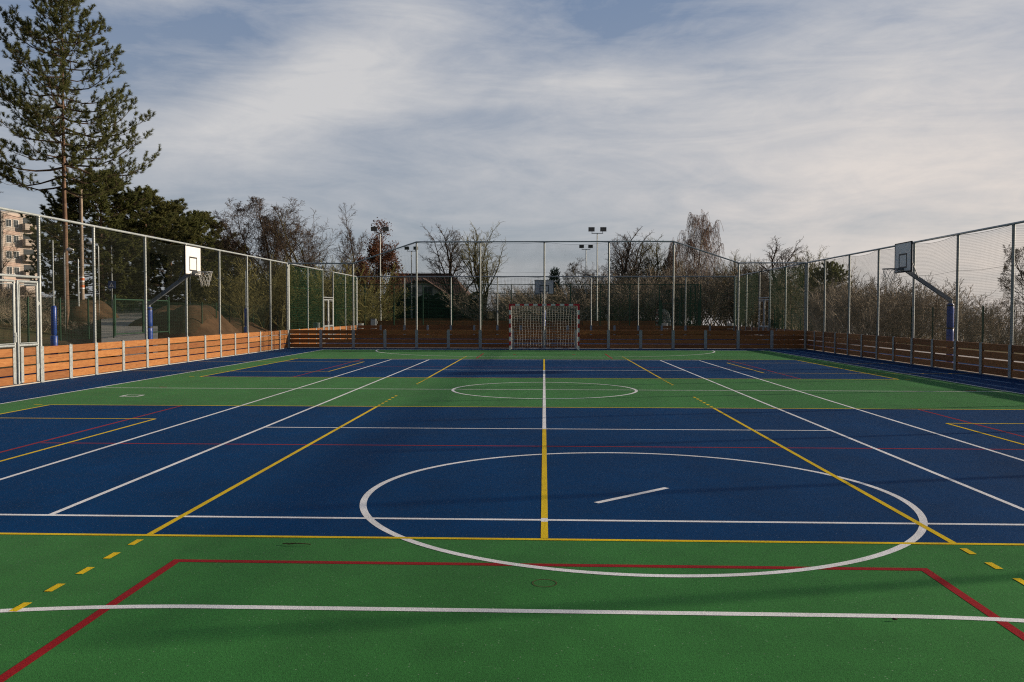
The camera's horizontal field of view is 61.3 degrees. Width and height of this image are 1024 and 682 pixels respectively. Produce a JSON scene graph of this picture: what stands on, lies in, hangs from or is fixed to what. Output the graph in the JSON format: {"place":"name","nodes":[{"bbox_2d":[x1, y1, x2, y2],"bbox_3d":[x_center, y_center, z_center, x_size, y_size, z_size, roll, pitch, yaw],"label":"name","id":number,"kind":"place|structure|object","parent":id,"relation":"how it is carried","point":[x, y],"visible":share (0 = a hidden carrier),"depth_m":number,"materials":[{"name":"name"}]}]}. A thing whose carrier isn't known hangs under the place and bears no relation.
{"place":"outdoors","nodes":[
{"label":"outdoors","id":0,"kind":"place"},
{"bbox_2d":[64,248,73,323],"bbox_3d":[-29.158,-3.197,56.946,0.658,5.897,0.247,0,2,2],"label":"street lamp","id":1,"kind":"object","parent":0,"point":[69,249],"visible":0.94,"depth_m":56.88,"materials":[{"name":"metal"}]},
{"bbox_2d":[101,305,157,355],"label":"paved path","id":2,"kind":"structure","parent":0,"point":[123,327],"depth_m":52.91,"materials":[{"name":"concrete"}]},
{"bbox_2d":[0,297,114,342],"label":"fence","id":3,"kind":"object","parent":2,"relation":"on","point":[59,324],"visible":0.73,"depth_m":40.22,"materials":[{"name":"metal"}]},
{"bbox_2d":[392,273,469,298],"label":"house","id":4,"kind":"structure","parent":0,"point":[423,281],"depth_m":116.66,"materials":[{"name":"tile"}]},
{"bbox_2d":[424,287,431,294],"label":"window","id":5,"kind":"structure","parent":4,"relation":"in","point":[428,288],"depth_m":114.29,"materials":[{"name":"black glass"}]},
{"bbox_2d":[0,296,1023,372],"bbox_3d":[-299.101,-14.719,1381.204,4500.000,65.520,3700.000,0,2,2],"label":"ground","id":6,"kind":"structure","parent":0,"point":[32,337],"depth_m":50.95,"materials":[{"name":"brown"}]},
{"bbox_2d":[0,138,16,179],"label":"pine tree","id":7,"kind":"object","parent":6,"relation":"on","point":[13,163],"visible":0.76,"depth_m":58.00,"materials":[{"name":"green plant"}]},
{"bbox_2d":[0,212,21,273],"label":"bare birch","id":8,"kind":"object","parent":6,"relation":"on","point":[12,256],"visible":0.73,"depth_m":70.09,"materials":[{"name":"brown plant"}]},
{"bbox_2d":[0,210,36,296],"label":"apartment block","id":9,"kind":"structure","parent":6,"relation":"on","point":[21,243],"depth_m":151.51,"materials":[{"name":"beige paint"}]},
{"bbox_2d":[6,219,10,226],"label":"window","id":10,"kind":"structure","parent":9,"relation":"in","point":[7,221],"depth_m":150.27,"materials":[{"name":"white glass"}]},
{"bbox_2d":[7,235,11,242],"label":"window","id":11,"kind":"structure","parent":9,"relation":"in","point":[9,236],"depth_m":150.49,"materials":[{"name":"white glass"}]},
{"bbox_2d":[13,235,17,242],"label":"window","id":12,"kind":"structure","parent":9,"relation":"in","point":[14,237],"depth_m":151.35,"materials":[{"name":"grey glass"}]},
{"bbox_2d":[14,220,18,227],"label":"window","id":13,"kind":"structure","parent":9,"relation":"in","point":[16,224],"depth_m":151.45,"materials":[{"name":"grey glass"}]},
{"bbox_2d":[14,267,19,274],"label":"window","id":14,"kind":"structure","parent":9,"relation":"in","point":[17,273],"depth_m":151.74,"materials":[{"name":"grey glass"}]},
{"bbox_2d":[0,278,108,335],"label":"bank thicket","id":15,"kind":"object","parent":6,"relation":"on","point":[4,294],"visible":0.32,"depth_m":62.41,"materials":[{"name":"plant"}]},
{"bbox_2d":[24,203,91,299],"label":"pine tree","id":16,"kind":"object","parent":6,"relation":"on","point":[43,289],"visible":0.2,"depth_m":82.68,"materials":[{"name":"green plant"}]},
{"bbox_2d":[23,299,118,333],"bbox_3d":[-32.761,-1.795,66.313,8.590,2.778,10.873,0,2,2],"label":"soil mound","id":17,"kind":"object","parent":6,"relation":"on","point":[79,315],"visible":0.37,"depth_m":63.77,"materials":[{"name":"brown soil"}]},
{"bbox_2d":[77,259,78,305],"bbox_3d":[-32.063,-3.382,63.958,0.110,5.347,0.105,0,2,2],"label":"steel pole","id":18,"kind":"object","parent":6,"relation":"on","point":[78,275],"visible":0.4,"depth_m":63.87,"materials":[{"name":"grey metal"}]},
{"bbox_2d":[0,0,160,334],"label":"pine tree","id":19,"kind":"object","parent":6,"relation":"on","point":[40,113],"visible":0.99,"depth_m":58.34,"materials":[{"name":"green plant"}]},
{"bbox_2d":[79,195,84,299],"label":"utility pole","id":20,"kind":"object","parent":6,"relation":"on","point":[82,292],"visible":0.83,"depth_m":65.75,"materials":[{"name":"brown wood"}]},
{"bbox_2d":[86,241,99,330],"bbox_3d":[-29.036,-3.619,59.960,0.879,6.590,0.247,0,2,2],"label":"street lamp","id":21,"kind":"object","parent":6,"relation":"on","point":[98,265],"visible":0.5,"depth_m":59.86,"materials":[{"name":"metal"}]},
{"bbox_2d":[18,168,176,311],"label":"pine tree","id":22,"kind":"object","parent":6,"relation":"on","point":[123,199],"visible":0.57,"depth_m":72.19,"materials":[{"name":"green plant"}]},
{"bbox_2d":[108,245,114,298],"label":"road sign","id":23,"kind":"object","parent":6,"relation":"on","point":[112,286],"visible":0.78,"depth_m":69.86,"materials":[{"name":"metal"}]},
{"bbox_2d":[83,218,163,294],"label":"pine tree","id":24,"kind":"object","parent":6,"relation":"on","point":[124,258],"visible":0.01,"depth_m":93.49,"materials":[{"name":"green plant"}]},
{"bbox_2d":[73,187,207,309],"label":"pine tree","id":25,"kind":"object","parent":6,"relation":"on","point":[162,208],"visible":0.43,"depth_m":78.84,"materials":[{"name":"green plant"}]},
{"bbox_2d":[113,295,169,335],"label":"gate","id":26,"kind":"structure","parent":6,"relation":"on","point":[168,322],"depth_m":48.11,"materials":[{"name":"metal"}]},
{"bbox_2d":[100,305,241,338],"bbox_3d":[-22.630,-1.381,60.799,8.800,2.336,12.825,0,2,2],"label":"soil mound","id":27,"kind":"object","parent":6,"relation":"on","point":[194,322],"visible":0.42,"depth_m":57.14,"materials":[{"name":"brown soil"}]},
{"bbox_2d":[169,301,273,334],"bbox_3d":[-20.215,-1.722,61.889,0.072,2.010,20.072,0,2,2],"label":"fence","id":28,"kind":"object","parent":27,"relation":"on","point":[201,314],"visible":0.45,"depth_m":58.26,"materials":[{"name":"metal"}]},
{"bbox_2d":[122,200,228,304],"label":"pine tree","id":29,"kind":"object","parent":6,"relation":"on","point":[193,221],"visible":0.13,"depth_m":85.33,"materials":[{"name":"green plant"}]},
{"bbox_2d":[152,210,248,305],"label":"pine tree","id":30,"kind":"object","parent":6,"relation":"on","point":[208,214],"visible":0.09,"depth_m":91.14,"materials":[{"name":"green plant"}]},
{"bbox_2d":[203,245,253,300],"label":"pine tree","id":31,"kind":"object","parent":6,"relation":"on","point":[210,256],"visible":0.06,"depth_m":93.80,"materials":[{"name":"green plant"}]},
{"bbox_2d":[215,257,271,332],"bbox_3d":[-19.244,-3.176,61.872,3.494,5.964,3.501,1,2,23],"label":"bare tree","id":32,"kind":"object","parent":6,"relation":"on","point":[238,278],"visible":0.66,"depth_m":61.96,"materials":[{"name":"brown plant"}]},
{"bbox_2d":[226,317,285,334],"bbox_3d":[-22.727,-1.129,66.478,11.060,1.457,10.850,0,2,2],"label":"soil mound","id":33,"kind":"object","parent":6,"relation":"on","point":[258,328],"visible":0.14,"depth_m":64.91,"materials":[{"name":"brown soil"}]},
{"bbox_2d":[209,196,317,319],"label":"bare oak","id":34,"kind":"object","parent":6,"relation":"on","point":[227,241],"visible":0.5,"depth_m":77.27,"materials":[{"name":"brown plant"}]},
{"bbox_2d":[260,254,300,329],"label":"bare tree","id":35,"kind":"object","parent":6,"relation":"on","point":[282,295],"visible":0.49,"depth_m":65.91,"materials":[{"name":"green plant"}]},
{"bbox_2d":[175,256,413,330],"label":"thicket","id":36,"kind":"object","parent":6,"relation":"on","point":[301,294],"visible":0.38,"depth_m":72.45,"materials":[{"name":"green plant"}]},
{"bbox_2d":[252,197,348,319],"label":"bare oak","id":37,"kind":"object","parent":6,"relation":"on","point":[276,229],"visible":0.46,"depth_m":77.85,"materials":[{"name":"brown plant"}]},
{"bbox_2d":[326,202,377,317],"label":"bare tree","id":38,"kind":"object","parent":6,"relation":"on","point":[349,233],"visible":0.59,"depth_m":87.39,"materials":[{"name":"brown plant"}]},
{"bbox_2d":[371,227,388,320],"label":"floodlight","id":39,"kind":"object","parent":6,"relation":"on","point":[385,229],"visible":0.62,"depth_m":74.99,"materials":[{"name":"metal"}]},
{"bbox_2d":[354,217,408,319],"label":"brown oak","id":40,"kind":"object","parent":6,"relation":"on","point":[374,248],"visible":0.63,"depth_m":83.28,"materials":[{"name":"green plant"}]},
{"bbox_2d":[404,246,417,313],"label":"floodlight","id":41,"kind":"object","parent":6,"relation":"on","point":[407,248],"visible":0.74,"depth_m":99.00,"materials":[{"name":"metal"}]},
{"bbox_2d":[385,292,486,318],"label":"hedge","id":42,"kind":"object","parent":6,"relation":"on","point":[442,307],"visible":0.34,"depth_m":101.45,"materials":[{"name":"green plant"}]},
{"bbox_2d":[248,284,659,329],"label":"fence","id":43,"kind":"object","parent":6,"relation":"on","point":[511,291],"visible":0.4,"depth_m":72.44,"materials":[{"name":"grey metal"}]},
{"bbox_2d":[660,284,699,325],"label":"gate","id":44,"kind":"structure","parent":43,"relation":"attached to","point":[667,298],"depth_m":71.89,"materials":[{"name":"metal"}]},
{"bbox_2d":[418,222,492,320],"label":"bare tree","id":45,"kind":"object","parent":6,"relation":"on","point":[447,254],"visible":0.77,"depth_m":98.32,"materials":[{"name":"brown plant"}]},
{"bbox_2d":[453,221,507,318],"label":"bare tree","id":46,"kind":"object","parent":6,"relation":"on","point":[484,263],"visible":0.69,"depth_m":99.45,"materials":[{"name":"brown plant"}]},
{"bbox_2d":[0,338,1023,403],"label":"court surface","id":47,"kind":"object","parent":6,"relation":"on","point":[22,392],"visible":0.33,"depth_m":25.97,"materials":[{"name":"blue rubber"}]},
{"bbox_2d":[36,214,288,381],"bbox_3d":[-10.948,-1.349,30.750,0.135,4.032,20.160,0,2,2],"label":"court fence","id":48,"kind":"object","parent":47,"relation":"on","point":[69,357],"visible":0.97,"depth_m":26.24,"materials":[{"name":"metal"}]},
{"bbox_2d":[0,207,41,386],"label":"court gate","id":49,"kind":"structure","parent":48,"relation":"attached to","point":[16,330],"depth_m":19.89,"materials":[{"name":"metal"}]},
{"bbox_2d":[147,245,211,359],"bbox_3d":[-10.457,-1.110,27.446,2.060,3.772,1.169,1,2,22],"label":"basketball hoop","id":50,"kind":"object","parent":47,"relation":"on","point":[192,261],"visible":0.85,"depth_m":27.26,"materials":[{"name":"grey metal"}]},
{"bbox_2d":[289,264,356,343],"bbox_3d":[-10.292,-1.928,48.378,0.140,4.032,14.860,0,2,2],"label":"court fence","id":51,"kind":"object","parent":47,"relation":"on","point":[305,299],"visible":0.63,"depth_m":46.17,"materials":[{"name":"metal"}]},
{"bbox_2d":[323,273,333,338],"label":"court gate","id":52,"kind":"structure","parent":51,"relation":"attached to","point":[327,324],"depth_m":48.48,"materials":[{"name":"metal"}]},
{"bbox_2d":[0,350,1023,681],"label":"green zone","id":53,"kind":"object","parent":47,"relation":"on","point":[168,644],"visible":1,"depth_m":5.17,"materials":[{"name":"rubber"}]},
{"bbox_2d":[282,543,310,544],"bbox_3d":[-1.561,1.468,6.261,0.211,0.015,0.035,0,2,2],"label":"fallen twig","id":54,"kind":"object","parent":53,"relation":"on","point":[294,543],"visible":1,"depth_m":6.26,"materials":[{"name":"wood"}]},
{"bbox_2d":[0,405,1023,542],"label":"blue zone","id":55,"kind":"object","parent":53,"relation":"on","point":[347,472],"visible":1,"depth_m":9.14,"materials":[{"name":"rubber"}]},
{"bbox_2d":[0,349,1023,621],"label":"white line markings","id":56,"kind":"object","parent":53,"relation":"on","point":[920,531],"visible":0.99,"depth_m":6.90,"materials":[{"name":"white paint"}]},
{"bbox_2d":[0,353,1023,681],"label":"red line markings","id":57,"kind":"object","parent":53,"relation":"on","point":[18,667],"visible":1,"depth_m":5.74,"materials":[{"name":"red paint"}]},
{"bbox_2d":[202,359,892,378],"bbox_3d":[0.997,0.809,26.793,18.000,0.001,9.000,0,2,2],"label":"blue zone","id":58,"kind":"object","parent":53,"relation":"on","point":[533,368],"visible":1,"depth_m":25.67,"materials":[{"name":"rubber"}]},
{"bbox_2d":[0,358,1023,610],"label":"yellow line markings","id":59,"kind":"object","parent":47,"relation":"on","point":[544,502],"visible":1,"depth_m":7.02,"materials":[{"name":"yellow paint"}]},
{"bbox_2d":[0,338,1023,387],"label":"kerb","id":60,"kind":"structure","parent":47,"relation":"on","point":[475,348],"depth_m":30.02,"materials":[{"name":"concrete"}]},
{"bbox_2d":[50,240,58,371],"bbox_3d":[-11.609,-0.792,21.901,0.176,3.500,0.172,0,2,2],"label":"padded post","id":61,"kind":"object","parent":60,"relation":"on","point":[53,318],"visible":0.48,"depth_m":21.86,"materials":[{"name":"metal"}]},
{"bbox_2d":[244,271,245,348],"bbox_3d":[-11.086,-1.206,36.016,0.176,3.400,0.172,0,2,2],"label":"padded post","id":62,"kind":"object","parent":60,"relation":"on","point":[245,310],"visible":0.27,"depth_m":35.97,"materials":[{"name":"metal"}]},
{"bbox_2d":[509,304,578,349],"bbox_3d":[1.466,-0.644,39.382,3.160,2.080,1.057,0,2,2],"label":"goal","id":63,"kind":"object","parent":47,"relation":"on","point":[538,316],"visible":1,"depth_m":39.62,"materials":[{"name":"grey metal"}]},
{"bbox_2d":[357,276,734,338],"bbox_3d":[2.062,-2.148,55.427,24.340,4.032,0.140,0,2,2],"label":"court fence","id":64,"kind":"object","parent":47,"relation":"on","point":[662,328],"visible":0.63,"depth_m":55.38,"materials":[{"name":"metal"}]},
{"bbox_2d":[288,241,806,348],"bbox_3d":[1.508,-2.155,40.431,24.340,5.032,0.135,0,2,2],"label":"court fence","id":65,"kind":"object","parent":47,"relation":"on","point":[640,343],"visible":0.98,"depth_m":40.42,"materials":[{"name":"metal"}]},
{"bbox_2d":[734,264,804,344],"bbox_3d":[13.861,-1.875,47.484,0.140,4.032,14.860,0,2,2],"label":"court fence","id":66,"kind":"object","parent":47,"relation":"on","point":[784,291],"visible":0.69,"depth_m":45.46,"materials":[{"name":"metal"}]},
{"bbox_2d":[758,272,768,339],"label":"court gate","id":67,"kind":"structure","parent":66,"relation":"attached to","point":[763,328],"depth_m":47.62,"materials":[{"name":"metal"}]},
{"bbox_2d":[805,220,1023,378],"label":"court fence","id":68,"kind":"object","parent":47,"relation":"on","point":[1011,357],"visible":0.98,"depth_m":27.20,"materials":[{"name":"metal"}]},
{"bbox_2d":[882,241,954,362],"bbox_3d":[12.479,-1.103,26.562,2.092,3.862,1.172,1,2,21],"label":"basketball hoop","id":69,"kind":"object","parent":47,"relation":"on","point":[903,263],"visible":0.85,"depth_m":26.62,"materials":[{"name":"grey metal"}]},
{"bbox_2d":[365,318,658,325],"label":"board wall","id":70,"kind":"structure","parent":6,"relation":"on","point":[406,319],"depth_m":98.40,"materials":[{"name":"green paint"}]},
{"bbox_2d":[390,293,646,318],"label":"fence","id":71,"kind":"object","parent":6,"relation":"on","point":[468,305],"visible":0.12,"depth_m":99.70,"materials":[{"name":"metal"}]},
{"bbox_2d":[546,266,563,318],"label":"spruce tree","id":72,"kind":"object","parent":6,"relation":"on","point":[556,270],"visible":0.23,"depth_m":99.61,"materials":[{"name":"green plant"}]},
{"bbox_2d":[564,257,599,316],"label":"bare tree","id":73,"kind":"object","parent":6,"relation":"on","point":[573,268],"visible":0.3,"depth_m":111.83,"materials":[{"name":"brown plant"}]},
{"bbox_2d":[579,245,591,280],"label":"floodlight","id":74,"kind":"object","parent":6,"relation":"on","point":[582,246],"visible":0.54,"depth_m":98.93,"materials":[{"name":"metal"}]},
{"bbox_2d":[576,228,660,289],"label":"bare tree","id":75,"kind":"object","parent":6,"relation":"on","point":[624,266],"visible":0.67,"depth_m":102.41,"materials":[{"name":"brown plant"}]},
{"bbox_2d":[601,234,655,281],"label":"bare tree","id":76,"kind":"object","parent":6,"relation":"on","point":[630,260],"visible":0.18,"depth_m":108.31,"materials":[{"name":"brown plant"}]},
{"bbox_2d":[436,254,860,332],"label":"thicket","id":77,"kind":"object","parent":6,"relation":"on","point":[648,311],"visible":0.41,"depth_m":89.06,"materials":[{"name":"plant"}]},
{"bbox_2d":[627,233,683,315],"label":"bare tree","id":78,"kind":"object","parent":6,"relation":"on","point":[657,264],"visible":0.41,"depth_m":102.60,"materials":[{"name":"brown plant"}]},
{"bbox_2d":[661,237,692,325],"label":"weeping birch","id":79,"kind":"object","parent":6,"relation":"on","point":[669,256],"visible":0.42,"depth_m":101.68,"materials":[{"name":"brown plant"}]},
{"bbox_2d":[662,284,700,325],"bbox_3d":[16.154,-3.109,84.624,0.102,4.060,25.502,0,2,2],"label":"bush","id":80,"kind":"object","parent":6,"relation":"on","point":[690,313],"visible":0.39,"depth_m":78.44,"materials":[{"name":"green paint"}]},
{"bbox_2d":[670,209,724,321],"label":"weeping birch","id":81,"kind":"object","parent":6,"relation":"on","point":[701,238],"visible":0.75,"depth_m":95.73,"materials":[{"name":"brown plant"}]},
{"bbox_2d":[713,250,755,320],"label":"bare tree","id":82,"kind":"object","parent":6,"relation":"on","point":[741,265],"visible":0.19,"depth_m":94.30,"materials":[{"name":"brown plant"}]},
{"bbox_2d":[741,235,805,326],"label":"bare tree","id":83,"kind":"object","parent":6,"relation":"on","point":[783,265],"visible":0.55,"depth_m":86.55,"materials":[{"name":"brown plant"}]},
{"bbox_2d":[779,247,840,329],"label":"bare tree","id":84,"kind":"object","parent":6,"relation":"on","point":[807,259],"visible":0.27,"depth_m":83.72,"materials":[{"name":"brown plant"}]},
{"bbox_2d":[800,261,856,330],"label":"conifer tree","id":85,"kind":"object","parent":6,"relation":"on","point":[828,275],"visible":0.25,"depth_m":65.52,"materials":[{"name":"green plant"}]},
{"bbox_2d":[760,306,1023,345],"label":"fence","id":86,"kind":"object","parent":6,"relation":"on","point":[961,335],"visible":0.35,"depth_m":42.36,"materials":[{"name":"metal"}]},
{"bbox_2d":[786,271,1023,346],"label":"thicket","id":87,"kind":"object","parent":6,"relation":"on","point":[888,311],"visible":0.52,"depth_m":47.40,"materials":[{"name":"brown plant"}]},
{"bbox_2d":[997,245,1023,317],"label":"bare tree","id":88,"kind":"object","parent":6,"relation":"on","point":[1005,268],"visible":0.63,"depth_m":54.23,"materials":[{"name":"brown plant"}]},
{"bbox_2d":[0,0,1023,330],"label":"sky","id":89,"kind":"structure","parent":0,"point":[845,127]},
{"bbox_2d":[656,309,670,325],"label":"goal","id":90,"kind":"object","parent":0,"point":[663,310],"visible":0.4,"depth_m":83.94,"materials":[{"name":"grey metal"}]},
{"bbox_2d":[801,339,1023,362],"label":"paving","id":91,"kind":"structure","parent":0,"point":[928,352],"depth_m":36.98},
{"label":"far court surface","id":92,"kind":"structure","parent":0,"visible":0},
{"bbox_2d":[262,320,654,330],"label":"board wall","id":93,"kind":"structure","parent":92,"relation":"on","point":[587,323],"depth_m":73.02,"materials":[{"name":"green paint"}]},
{"bbox_2d":[535,280,553,328],"bbox_3d":[1.940,-2.047,56.009,1.172,3.792,2.092,-1,2,-17],"label":"basketball hoop","id":94,"kind":"object","parent":92,"relation":"on","point":[551,286],"visible":0.52,"depth_m":55.52,"materials":[{"name":"grey metal"}]},
{"bbox_2d":[588,227,605,320],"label":"floodlight","id":95,"kind":"object","parent":92,"relation":"on","point":[592,229],"visible":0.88,"depth_m":75.00,"materials":[{"name":"metal"}]}
]}

